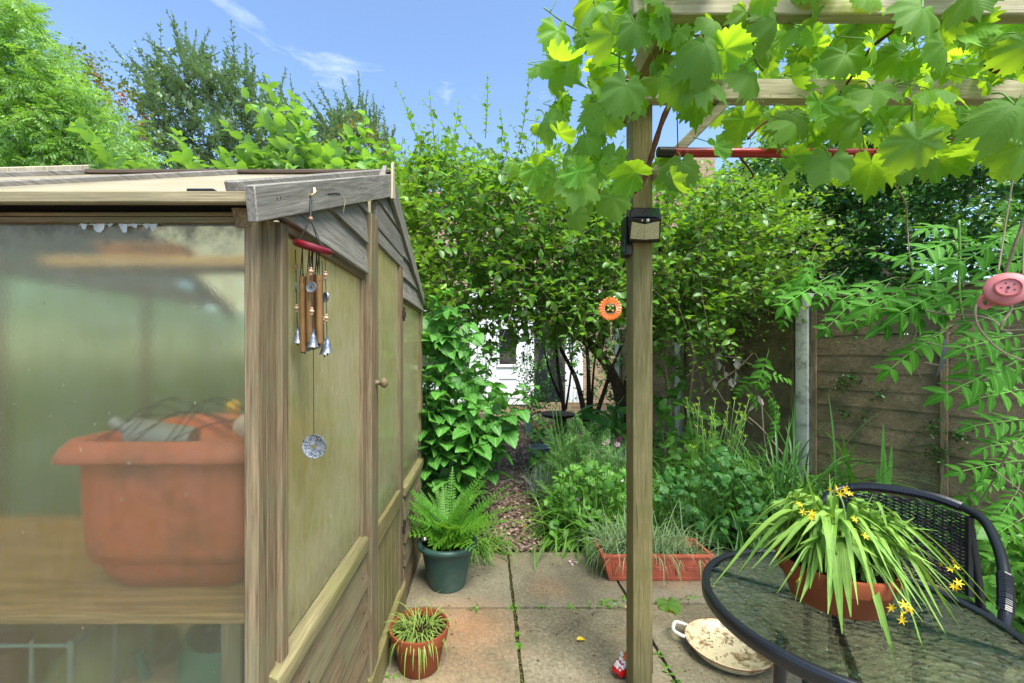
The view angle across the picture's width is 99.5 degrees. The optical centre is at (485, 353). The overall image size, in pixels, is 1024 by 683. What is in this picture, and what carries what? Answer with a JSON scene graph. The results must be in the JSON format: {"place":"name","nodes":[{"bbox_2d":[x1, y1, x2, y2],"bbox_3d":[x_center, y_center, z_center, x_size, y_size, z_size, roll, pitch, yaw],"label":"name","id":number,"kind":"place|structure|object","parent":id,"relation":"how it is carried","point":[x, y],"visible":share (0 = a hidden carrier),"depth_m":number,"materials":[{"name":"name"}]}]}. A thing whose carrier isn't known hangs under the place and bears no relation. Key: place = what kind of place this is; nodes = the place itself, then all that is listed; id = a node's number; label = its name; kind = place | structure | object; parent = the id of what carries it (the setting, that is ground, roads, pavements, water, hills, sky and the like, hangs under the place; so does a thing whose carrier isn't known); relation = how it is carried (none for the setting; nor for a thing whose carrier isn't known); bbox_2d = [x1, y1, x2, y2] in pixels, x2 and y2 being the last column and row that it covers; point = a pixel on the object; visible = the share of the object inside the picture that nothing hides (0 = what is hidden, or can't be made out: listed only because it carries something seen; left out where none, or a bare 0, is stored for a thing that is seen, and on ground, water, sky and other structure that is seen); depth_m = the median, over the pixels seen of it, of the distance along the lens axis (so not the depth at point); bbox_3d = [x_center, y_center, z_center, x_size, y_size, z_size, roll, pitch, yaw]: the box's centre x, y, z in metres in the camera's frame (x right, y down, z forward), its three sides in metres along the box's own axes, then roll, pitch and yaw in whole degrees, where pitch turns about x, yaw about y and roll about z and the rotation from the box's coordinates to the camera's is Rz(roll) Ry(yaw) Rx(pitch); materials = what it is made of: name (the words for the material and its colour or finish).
{"place":"outdoors","nodes":[
{"label":"outdoors","id":0,"kind":"place"},
{"bbox_2d":[2,0,1022,334],"label":"sky","id":1,"kind":"structure","parent":0,"point":[447,48],"materials":[{"name":"blue"}]},
{"bbox_2d":[478,414,555,552],"bbox_3d":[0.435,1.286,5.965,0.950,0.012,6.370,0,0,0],"label":"path","id":2,"kind":"structure","parent":0,"point":[526,444],"depth_m":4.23,"materials":[{"name":"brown wood"}]},
{"bbox_2d":[525,412,531,432],"bbox_3d":[0.697,1.117,7.000,0.110,0.325,0.140,0,0,0],"label":"teal planter","id":3,"kind":"object","parent":2,"relation":"on","point":[528,425],"visible":0.51,"depth_m":6.94,"materials":[{"name":"paint"}]},
{"bbox_2d":[381,550,1023,682],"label":"patio","id":4,"kind":"structure","parent":0,"point":[482,641],"depth_m":2.04,"materials":[{"name":"concrete"}]},
{"bbox_2d":[0,162,423,682],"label":"greenhouse","id":5,"kind":"object","parent":4,"relation":"on","point":[177,505],"visible":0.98,"depth_m":0.81,"materials":[{"name":"brown wood"}]},
{"bbox_2d":[292,188,332,458],"bbox_3d":[-0.381,-0.071,0.955,0.092,0.604,0.086,0,0,0],"label":"wind chime","id":6,"kind":"object","parent":5,"relation":"hanging from","point":[313,298],"visible":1,"depth_m":0.95,"materials":[{"name":"red wood"}]},
{"bbox_2d":[364,201,405,682],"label":"door","id":7,"kind":"structure","parent":5,"relation":"in","point":[385,311],"depth_m":1.77,"materials":[{"name":"brown wood"}]},
{"bbox_2d":[389,607,448,679],"bbox_3d":[-0.271,1.196,1.775,0.244,0.168,0.244,0,0,0],"label":"chive pot","id":8,"kind":"object","parent":4,"relation":"on","point":[412,671],"visible":0.69,"depth_m":1.71,"materials":[{"name":"ceramic"}]},
{"bbox_2d":[383,590,453,682],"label":"chives","id":9,"kind":"object","parent":8,"relation":"in","point":[413,623],"visible":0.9,"depth_m":1.74,"materials":[{"name":"green plant"}]},
{"bbox_2d":[416,532,476,592],"bbox_3d":[-0.212,1.156,2.400,0.337,0.248,0.337,0,0,0],"label":"green pot","id":10,"kind":"object","parent":4,"relation":"on","point":[446,570],"visible":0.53,"depth_m":2.29,"materials":[{"name":"plastic"}]},
{"bbox_2d":[421,536,429,540],"bbox_3d":[-0.313,0.978,2.298,0.035,0.035,0.093,0,0,13],"label":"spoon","id":11,"kind":"object","parent":10,"relation":"on","point":[424,538],"visible":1,"depth_m":2.26,"materials":[{"name":"metal"}]},
{"bbox_2d":[407,467,524,552],"bbox_3d":[-0.181,0.857,2.431,0.600,0.416,0.595,0,0,38],"label":"fern","id":12,"kind":"object","parent":10,"relation":"on","point":[447,530],"visible":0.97,"depth_m":2.37,"materials":[{"name":"green plant"}]},
{"bbox_2d":[385,549,702,682],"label":"weeds","id":13,"kind":"object","parent":4,"relation":"on","point":[520,646],"visible":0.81,"depth_m":2.18,"materials":[{"name":"green plant"}]},
{"bbox_2d":[442,554,704,682],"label":"joint moss","id":14,"kind":"object","parent":4,"relation":"on","point":[521,674],"visible":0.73,"depth_m":2.18,"materials":[{"name":"green plant"}]},
{"bbox_2d":[449,557,762,682],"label":"litter","id":15,"kind":"object","parent":4,"relation":"on","point":[586,636],"visible":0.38,"depth_m":2.02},
{"bbox_2d":[612,651,625,677],"bbox_3d":[0.546,1.220,1.715,0.058,0.100,0.057,24,0,0],"label":"garden gnome","id":16,"kind":"object","parent":4,"relation":"on","point":[619,667],"visible":0.83,"depth_m":1.70,"materials":[{"name":"red ceramic"}]},
{"bbox_2d":[592,538,713,580],"bbox_3d":[0.958,1.199,2.510,0.621,0.158,0.230,0,0,0],"label":"trough planter","id":17,"kind":"object","parent":4,"relation":"on","point":[691,569],"visible":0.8,"depth_m":2.42,"materials":[{"name":"ceramic"}]},
{"bbox_2d":[562,498,732,586],"bbox_3d":[0.941,1.103,2.492,1.053,0.505,0.617,0,0,0],"label":"carnation plant","id":18,"kind":"object","parent":17,"relation":"in","point":[658,545],"visible":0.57,"depth_m":2.50,"materials":[{"name":"green plant"}]},
{"bbox_2d":[656,597,682,614],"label":"fallen vine leaf","id":19,"kind":"object","parent":4,"relation":"on","point":[671,604],"visible":1,"depth_m":2.18,"materials":[{"name":"green plant"}]},
{"bbox_2d":[671,617,772,674],"bbox_3d":[1.035,1.250,1.845,0.343,0.057,0.376,0,0,-19],"label":"enamel pan","id":20,"kind":"object","parent":4,"relation":"on","point":[752,662],"visible":0.67,"depth_m":1.85,"materials":[{"name":"beige metal"}]},
{"bbox_2d":[698,632,741,663],"bbox_3d":[1.036,1.264,1.843,0.212,0.005,0.243,0,0,0],"label":"plant debris","id":21,"kind":"object","parent":20,"relation":"in","point":[719,646],"visible":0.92,"depth_m":1.89,"materials":[{"name":"brown plant"}]},
{"bbox_2d":[620,0,1023,682],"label":"pergola","id":22,"kind":"object","parent":4,"relation":"on","point":[638,450],"visible":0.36,"depth_m":1.60,"materials":[{"name":"brown wood"}]},
{"bbox_2d":[620,216,631,258],"bbox_3d":[0.532,-0.438,1.639,0.027,0.145,0.067,0,0,0],"label":"box light","id":23,"kind":"object","parent":22,"relation":"attached to","point":[625,248],"visible":0.88,"depth_m":1.61,"materials":[{"name":"black plastic"}]},
{"bbox_2d":[628,208,660,242],"bbox_3d":[0.572,-0.471,1.550,0.146,0.135,0.101,0,0,0],"label":"solar light","id":24,"kind":"object","parent":22,"relation":"attached to","point":[644,225],"visible":0.99,"depth_m":1.52,"materials":[{"name":"black plastic"}]},
{"bbox_2d":[485,0,1023,673],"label":"grape vine","id":25,"kind":"object","parent":22,"relation":"attached to","point":[737,52],"visible":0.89,"depth_m":1.19,"materials":[{"name":"green plant"}]},
{"bbox_2d":[656,112,877,160],"bbox_3d":[1.365,-0.834,1.536,1.538,0.329,0.111,0,0,0],"label":"telescopic pole","id":26,"kind":"object","parent":22,"relation":"hanging from","point":[666,152],"visible":0.31,"depth_m":1.49,"materials":[{"name":"red plastic"}]},
{"bbox_2d":[977,179,1023,309],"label":"clothes line reel","id":27,"kind":"object","parent":22,"relation":"hanging from","point":[1004,289],"visible":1,"depth_m":1.20,"materials":[{"name":"pink plastic"}]},
{"bbox_2d":[701,548,1023,682],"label":"bistro table","id":28,"kind":"object","parent":4,"relation":"on","point":[782,630],"visible":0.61,"depth_m":0.90,"materials":[{"name":"clear glass"}]},
{"bbox_2d":[775,540,903,620],"bbox_3d":[0.818,0.528,1.012,0.234,0.094,0.234,0,0,0],"label":"terracotta bowl","id":29,"kind":"object","parent":28,"relation":"on","point":[863,609],"visible":0.37,"depth_m":0.94,"materials":[{"name":"ceramic"}]},
{"bbox_2d":[713,461,992,644],"bbox_3d":[0.826,0.440,0.955,0.486,0.369,0.474,0,0,40],"label":"golden garlic plant","id":30,"kind":"object","parent":29,"relation":"in","point":[837,543],"visible":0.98,"depth_m":0.95,"materials":[{"name":"green plant"}]},
{"bbox_2d":[802,482,1015,682],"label":"bistro chair","id":31,"kind":"object","parent":4,"relation":"on","point":[1005,598],"visible":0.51,"depth_m":1.49,"materials":[{"name":"black paint"}]},
{"bbox_2d":[423,414,1023,682],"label":"ground","id":32,"kind":"structure","parent":0,"point":[489,483],"depth_m":3.48,"materials":[{"name":"soil"}]},
{"bbox_2d":[0,0,171,168],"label":"ash tree","id":33,"kind":"object","parent":32,"relation":"on","point":[43,98],"visible":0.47,"depth_m":6.16,"materials":[{"name":"green plant"}]},
{"bbox_2d":[59,37,168,152],"bbox_3d":[-9.515,-3.393,10.694,3.468,9.359,2.366,0,0,0],"label":"maple tree","id":34,"kind":"object","parent":32,"relation":"on","point":[94,74],"visible":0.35,"depth_m":10.45,"materials":[{"name":"green plant"}]},
{"bbox_2d":[151,137,231,168],"bbox_3d":[-8.340,-2.203,10.857,14.444,6.988,4.125,0,0,0],"label":"broadleaf tree","id":35,"kind":"object","parent":32,"relation":"on","point":[163,141],"depth_m":10.97,"materials":[{"name":"green plant"}]},
{"bbox_2d":[85,9,333,168],"bbox_3d":[-8.893,-5.149,14.338,8.793,12.875,4.992,0,0,0],"label":"poplar tree","id":36,"kind":"object","parent":32,"relation":"on","point":[199,66],"visible":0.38,"depth_m":13.77,"materials":[{"name":"green plant"}]},
{"bbox_2d":[65,73,404,198],"bbox_3d":[-1.827,-0.353,3.249,2.562,3.268,0.890,0,0,0],"label":"apple tree","id":37,"kind":"object","parent":32,"relation":"on","point":[300,153],"visible":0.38,"depth_m":3.09,"materials":[{"name":"green plant"}]},
{"bbox_2d":[303,70,397,184],"bbox_3d":[-5.568,-4.958,17.342,5.448,12.493,4.572,0,0,0],"label":"poplar tree","id":38,"kind":"object","parent":32,"relation":"on","point":[333,123],"visible":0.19,"depth_m":17.12,"materials":[{"name":"green plant"}]},
{"bbox_2d":[320,107,405,160],"bbox_3d":[-3.580,-5.575,12.851,3.337,4.044,2.948,0,0,0],"label":"hazel tree","id":39,"kind":"object","parent":32,"relation":"on","point":[354,126],"visible":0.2,"depth_m":12.78,"materials":[{"name":"green plant"}]},
{"bbox_2d":[423,281,502,414],"bbox_3d":[-0.678,0.180,7.545,2.225,3.175,2.594,0,0,-20],"label":"garden bush","id":40,"kind":"object","parent":32,"relation":"on","point":[483,378],"visible":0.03,"depth_m":7.42,"materials":[{"name":"green plant"}]},
{"bbox_2d":[419,508,521,566],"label":"crocus clump","id":41,"kind":"object","parent":32,"relation":"on","point":[482,545],"visible":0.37,"depth_m":2.77,"materials":[{"name":"green plant"}]},
{"bbox_2d":[418,287,540,506],"bbox_3d":[-0.122,0.342,3.273,1.036,1.632,1.168,0,0,0],"label":"raspberry bush","id":42,"kind":"object","parent":32,"relation":"on","point":[451,436],"visible":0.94,"depth_m":2.96,"materials":[{"name":"green plant"}]},
{"bbox_2d":[382,153,677,374],"bbox_3d":[0.261,-0.729,3.523,2.437,1.887,1.324,0,0,0],"label":"young pear tree","id":43,"kind":"object","parent":32,"relation":"on","point":[419,242],"visible":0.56,"depth_m":3.31,"materials":[{"name":"green plant"}]},
{"bbox_2d":[508,462,554,500],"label":"lavender","id":44,"kind":"object","parent":32,"relation":"on","point":[539,477],"visible":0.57,"depth_m":3.85,"materials":[{"name":"green plant"}]},
{"bbox_2d":[510,347,568,420],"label":"box shrub","id":45,"kind":"object","parent":32,"relation":"on","point":[536,392],"visible":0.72,"depth_m":7.26,"materials":[{"name":"green plant"}]},
{"bbox_2d":[529,444,551,457],"bbox_3d":[0.690,1.219,5.400,0.294,0.122,0.294,0,0,0],"label":"grey bowl","id":46,"kind":"object","parent":32,"relation":"on","point":[543,447],"visible":0.49,"depth_m":5.35,"materials":[{"name":"blue plastic"}]},
{"bbox_2d":[528,449,558,478],"bbox_3d":[0.638,1.188,4.702,0.381,0.358,1.001,0,0,6],"label":"comfrey","id":47,"kind":"object","parent":32,"relation":"on","point":[533,459],"visible":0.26,"depth_m":4.62,"materials":[{"name":"green plant"}]},
{"bbox_2d":[534,426,554,433],"bbox_3d":[0.975,1.230,6.950,0.357,0.100,0.197,0,0,0],"label":"trough","id":48,"kind":"object","parent":32,"relation":"on","point":[536,427],"visible":0.3,"depth_m":6.88,"materials":[{"name":"ceramic"}]},
{"bbox_2d":[540,411,574,444],"bbox_3d":[1.008,1.055,6.000,0.510,0.450,0.510,0,0,0],"label":"bird bath","id":49,"kind":"object","parent":32,"relation":"on","point":[564,414],"visible":0.69,"depth_m":5.98,"materials":[{"name":"grey stone"}]},
{"bbox_2d":[527,404,610,492],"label":"poppy","id":50,"kind":"object","parent":32,"relation":"on","point":[553,442],"visible":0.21,"depth_m":3.80,"materials":[{"name":"green plant"}]},
{"bbox_2d":[486,481,656,571],"bbox_3d":[0.589,1.229,2.937,1.207,0.704,0.894,0,0,0],"label":"daylily","id":51,"kind":"object","parent":32,"relation":"on","point":[566,543],"visible":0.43,"depth_m":2.92,"materials":[{"name":"green plant"}]},
{"bbox_2d":[532,408,625,501],"bbox_3d":[0.944,0.928,3.856,1.083,0.956,1.229,0,0,0],"label":"yarrow","id":52,"kind":"object","parent":32,"relation":"on","point":[580,443],"visible":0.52,"depth_m":3.62,"materials":[{"name":"green plant"}]},
{"bbox_2d":[506,449,655,546],"bbox_3d":[0.760,1.128,3.264,1.119,0.756,1.128,0,0,-34],"label":"day lily","id":53,"kind":"object","parent":32,"relation":"on","point":[542,504],"visible":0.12,"depth_m":3.28,"materials":[{"name":"green plant"}]},
{"bbox_2d":[544,459,625,535],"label":"geranium","id":54,"kind":"object","parent":32,"relation":"on","point":[587,483],"visible":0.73,"depth_m":3.08,"materials":[{"name":"green plant"}]},
{"bbox_2d":[566,429,621,459],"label":"magenta flower","id":55,"kind":"object","parent":32,"relation":"on","point":[619,439],"visible":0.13,"depth_m":4.60,"materials":[{"name":"pink plant"}]},
{"bbox_2d":[529,295,663,437],"bbox_3d":[1.558,-0.040,6.711,2.544,2.665,1.781,0,0,0],"label":"lilac shrub","id":56,"kind":"object","parent":32,"relation":"on","point":[589,392],"visible":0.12,"depth_m":6.49,"materials":[{"name":"brown plant"}]},
{"bbox_2d":[569,323,625,422],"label":"garden bush","id":57,"kind":"object","parent":32,"relation":"on","point":[610,395],"visible":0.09,"depth_m":8.19,"materials":[{"name":"green plant"}]},
{"bbox_2d":[572,396,625,464],"bbox_3d":[1.392,0.865,4.876,0.863,0.848,0.654,0,0,0],"label":"foxglove","id":58,"kind":"object","parent":32,"relation":"on","point":[602,420],"visible":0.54,"depth_m":4.80,"materials":[{"name":"green plant"}]},
{"bbox_2d":[576,474,622,531],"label":"cranesbill flower","id":59,"kind":"object","parent":32,"relation":"on","point":[577,499],"visible":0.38,"depth_m":3.30,"materials":[{"name":"pink plant"}]},
{"bbox_2d":[587,439,619,461],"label":"pink flower","id":60,"kind":"object","parent":32,"relation":"on","point":[607,447],"visible":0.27,"depth_m":3.91,"materials":[{"name":"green plant"}]},
{"bbox_2d":[615,329,620,424],"bbox_3d":[2.450,0.430,7.900,0.124,1.740,0.110,0,0,-27],"label":"concrete post","id":61,"kind":"object","parent":32,"relation":"on","point":[616,350],"visible":0.1,"depth_m":7.86,"materials":[{"name":"grey concrete"}]},
{"bbox_2d":[378,68,891,422],"bbox_3d":[1.598,-0.923,4.493,6.465,4.504,3.662,0,0,0],"label":"plum tree","id":62,"kind":"object","parent":32,"relation":"on","point":[696,270],"visible":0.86,"depth_m":3.60,"materials":[{"name":"green plant"}]},
{"bbox_2d":[598,272,621,345],"bbox_3d":[0.866,-0.355,3.000,0.164,0.608,0.028,0,0,0],"label":"flower ornament","id":63,"kind":"object","parent":62,"relation":"hanging from","point":[605,313],"visible":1,"depth_m":3.00,"materials":[{"name":"orange ceramic"}]},
{"bbox_2d":[619,326,674,437],"bbox_3d":[2.570,0.416,6.958,0.070,1.688,1.751,0,0,-8],"label":"fence panel","id":64,"kind":"object","parent":32,"relation":"on","point":[659,387],"visible":0.16,"depth_m":6.59,"materials":[{"name":"brown wood"}]},
{"bbox_2d":[408,157,909,413],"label":"brick house","id":65,"kind":"structure","parent":32,"relation":"on","point":[502,370],"depth_m":9.31,"materials":[{"name":"paint"}]},
{"bbox_2d":[423,314,468,375],"bbox_3d":[-0.976,-0.145,9.355,1.249,1.448,0.010,0,0,0],"label":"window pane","id":66,"kind":"structure","parent":65,"relation":"in","point":[451,314],"depth_m":9.35,"materials":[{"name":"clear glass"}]},
{"bbox_2d":[486,315,530,404],"bbox_3d":[0.490,0.130,9.290,0.970,1.980,0.110,0,0,0],"label":"door","id":67,"kind":"structure","parent":65,"relation":"in","point":[502,371],"depth_m":9.30,"materials":[{"name":"white plastic"}]},
{"bbox_2d":[534,313,563,401],"bbox_3d":[1.375,0.096,9.355,0.649,1.929,0.010,0,0,0],"label":"window pane","id":68,"kind":"structure","parent":65,"relation":"in","point":[540,354],"depth_m":9.35,"materials":[{"name":"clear glass"}]},
{"bbox_2d":[675,333,682,446],"bbox_3d":[2.720,0.430,6.020,0.124,1.740,0.110,0,0,-12],"label":"concrete post","id":69,"kind":"object","parent":32,"relation":"on","point":[678,351],"visible":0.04,"depth_m":5.97,"materials":[{"name":"grey concrete"}]},
{"bbox_2d":[653,378,725,477],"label":"hollyhock","id":70,"kind":"object","parent":32,"relation":"on","point":[661,409],"visible":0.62,"depth_m":4.13,"materials":[{"name":"green plant"}]},
{"bbox_2d":[532,433,847,574],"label":"meadow grass","id":71,"kind":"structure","parent":32,"relation":"on","point":[660,510],"depth_m":3.14,"materials":[{"name":"green plant"}]},
{"bbox_2d":[652,446,765,549],"bbox_3d":[1.580,0.975,3.075,1.044,0.680,0.730,0,0,0],"label":"columbine","id":72,"kind":"object","parent":32,"relation":"on","point":[680,487],"visible":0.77,"depth_m":2.86,"materials":[{"name":"green plant"}]},
{"bbox_2d":[423,409,1023,548],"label":"ground cover","id":73,"kind":"object","parent":32,"relation":"on","point":[553,522],"visible":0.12,"depth_m":3.46,"materials":[{"name":"green plant"}]},
{"bbox_2d":[568,434,658,478],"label":"curry plant","id":74,"kind":"object","parent":73,"relation":"on","point":[612,463],"visible":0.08,"depth_m":4.10,"materials":[{"name":"green plant"}]},
{"bbox_2d":[685,394,751,491],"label":"columbine seedheads","id":75,"kind":"object","parent":73,"relation":"on","point":[712,445],"visible":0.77,"depth_m":3.35,"materials":[{"name":"green plant"}]},
{"bbox_2d":[677,462,786,555],"bbox_3d":[1.785,1.171,2.905,1.233,0.715,0.941,0,0,-8],"label":"young montbretia","id":76,"kind":"object","parent":32,"relation":"on","point":[737,521],"visible":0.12,"depth_m":2.79,"materials":[{"name":"green plant"}]},
{"bbox_2d":[682,308,794,474],"bbox_3d":[2.895,0.405,5.107,0.070,1.711,1.711,0,0,-12],"label":"fence panel","id":77,"kind":"object","parent":32,"relation":"on","point":[784,367],"visible":0.43,"depth_m":4.79,"materials":[{"name":"brown wood"}]},
{"bbox_2d":[706,318,754,384],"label":"ivy","id":78,"kind":"object","parent":77,"relation":"attached to","point":[727,358],"visible":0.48,"depth_m":4.92,"materials":[{"name":"green plant"}]},
{"bbox_2d":[735,487,846,547],"bbox_3d":[2.128,1.086,2.864,1.143,0.423,0.571,0,0,0],"label":"cranesbill","id":79,"kind":"object","parent":32,"relation":"on","point":[747,509],"visible":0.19,"depth_m":2.67,"materials":[{"name":"green plant"}]},
{"bbox_2d":[795,293,813,487],"bbox_3d":[3.100,0.360,4.200,0.124,1.880,0.110,0,0,-27],"label":"concrete post","id":80,"kind":"object","parent":32,"relation":"on","point":[803,381],"visible":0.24,"depth_m":4.15,"materials":[{"name":"grey concrete"}]},
{"bbox_2d":[652,393,977,549],"bbox_3d":[2.106,0.920,3.107,2.146,1.248,1.645,0,0,0],"label":"montbretia","id":81,"kind":"object","parent":32,"relation":"on","point":[792,475],"visible":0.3,"depth_m":3.20,"materials":[{"name":"green plant"}]},
{"bbox_2d":[652,44,1023,363],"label":"laurel hedge","id":82,"kind":"object","parent":32,"relation":"on","point":[872,205],"visible":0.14,"depth_m":4.01,"materials":[{"name":"green plant"}]},
{"bbox_2d":[661,183,1023,564],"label":"wisteria","id":83,"kind":"object","parent":32,"relation":"on","point":[1005,378],"visible":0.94,"depth_m":2.35,"materials":[{"name":"green plant"}]},
{"bbox_2d":[821,423,892,484],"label":"iris","id":84,"kind":"object","parent":32,"relation":"on","point":[887,479],"visible":0.69,"depth_m":3.10,"materials":[{"name":"green plant"}]},
{"bbox_2d":[749,40,1023,289],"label":"broadleaf tree","id":85,"kind":"object","parent":32,"relation":"on","point":[997,226],"visible":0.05,"depth_m":8.23,"materials":[{"name":"green plant"}]},
{"bbox_2d":[811,280,1023,529],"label":"fence panel","id":86,"kind":"object","parent":32,"relation":"on","point":[903,415],"visible":0.57,"depth_m":3.55,"materials":[{"name":"brown wood"}]},
{"bbox_2d":[820,374,861,392],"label":"ivy tuft","id":87,"kind":"object","parent":86,"relation":"attached to","point":[841,383],"visible":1,"depth_m":3.87,"materials":[{"name":"green plant"}]},
{"bbox_2d":[836,407,851,418],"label":"ivy tuft","id":88,"kind":"object","parent":86,"relation":"attached to","point":[844,413],"visible":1,"depth_m":3.88,"materials":[{"name":"green plant"}]},
{"bbox_2d":[846,369,858,380],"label":"ivy tuft","id":89,"kind":"object","parent":86,"relation":"attached to","point":[851,378],"visible":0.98,"depth_m":3.81,"materials":[{"name":"green plant"}]},
{"bbox_2d":[859,409,874,421],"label":"ivy tuft","id":90,"kind":"object","parent":86,"relation":"attached to","point":[865,414],"visible":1,"depth_m":3.75,"materials":[{"name":"green plant"}]},
{"bbox_2d":[866,387,887,400],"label":"ivy tuft","id":91,"kind":"object","parent":86,"relation":"attached to","point":[880,395],"visible":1,"depth_m":3.65,"materials":[{"name":"green plant"}]},
{"bbox_2d":[906,443,967,467],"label":"ivy tuft","id":92,"kind":"object","parent":86,"relation":"attached to","point":[941,460],"visible":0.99,"depth_m":3.32,"materials":[{"name":"green plant"}]},
{"bbox_2d":[915,416,963,438],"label":"ivy tuft","id":93,"kind":"object","parent":86,"relation":"attached to","point":[930,426],"visible":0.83,"depth_m":3.30,"materials":[{"name":"green plant"}]},
{"bbox_2d":[952,429,974,443],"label":"ivy tuft","id":94,"kind":"object","parent":86,"relation":"attached to","point":[963,437],"visible":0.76,"depth_m":3.21,"materials":[{"name":"green plant"}]},
{"bbox_2d":[968,457,995,479],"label":"ivy tuft","id":95,"kind":"object","parent":86,"relation":"attached to","point":[982,465],"visible":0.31,"depth_m":3.11,"materials":[{"name":"green plant"}]},
{"bbox_2d":[820,148,1023,334],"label":"broadleaf tree","id":96,"kind":"object","parent":32,"relation":"on","point":[895,192],"visible":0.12,"depth_m":6.86,"materials":[{"name":"green plant"}]},
{"bbox_2d":[953,525,1023,635],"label":"spurge","id":97,"kind":"object","parent":32,"relation":"on","point":[989,570],"visible":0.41,"depth_m":1.92,"materials":[{"name":"green plant"}]}
]}

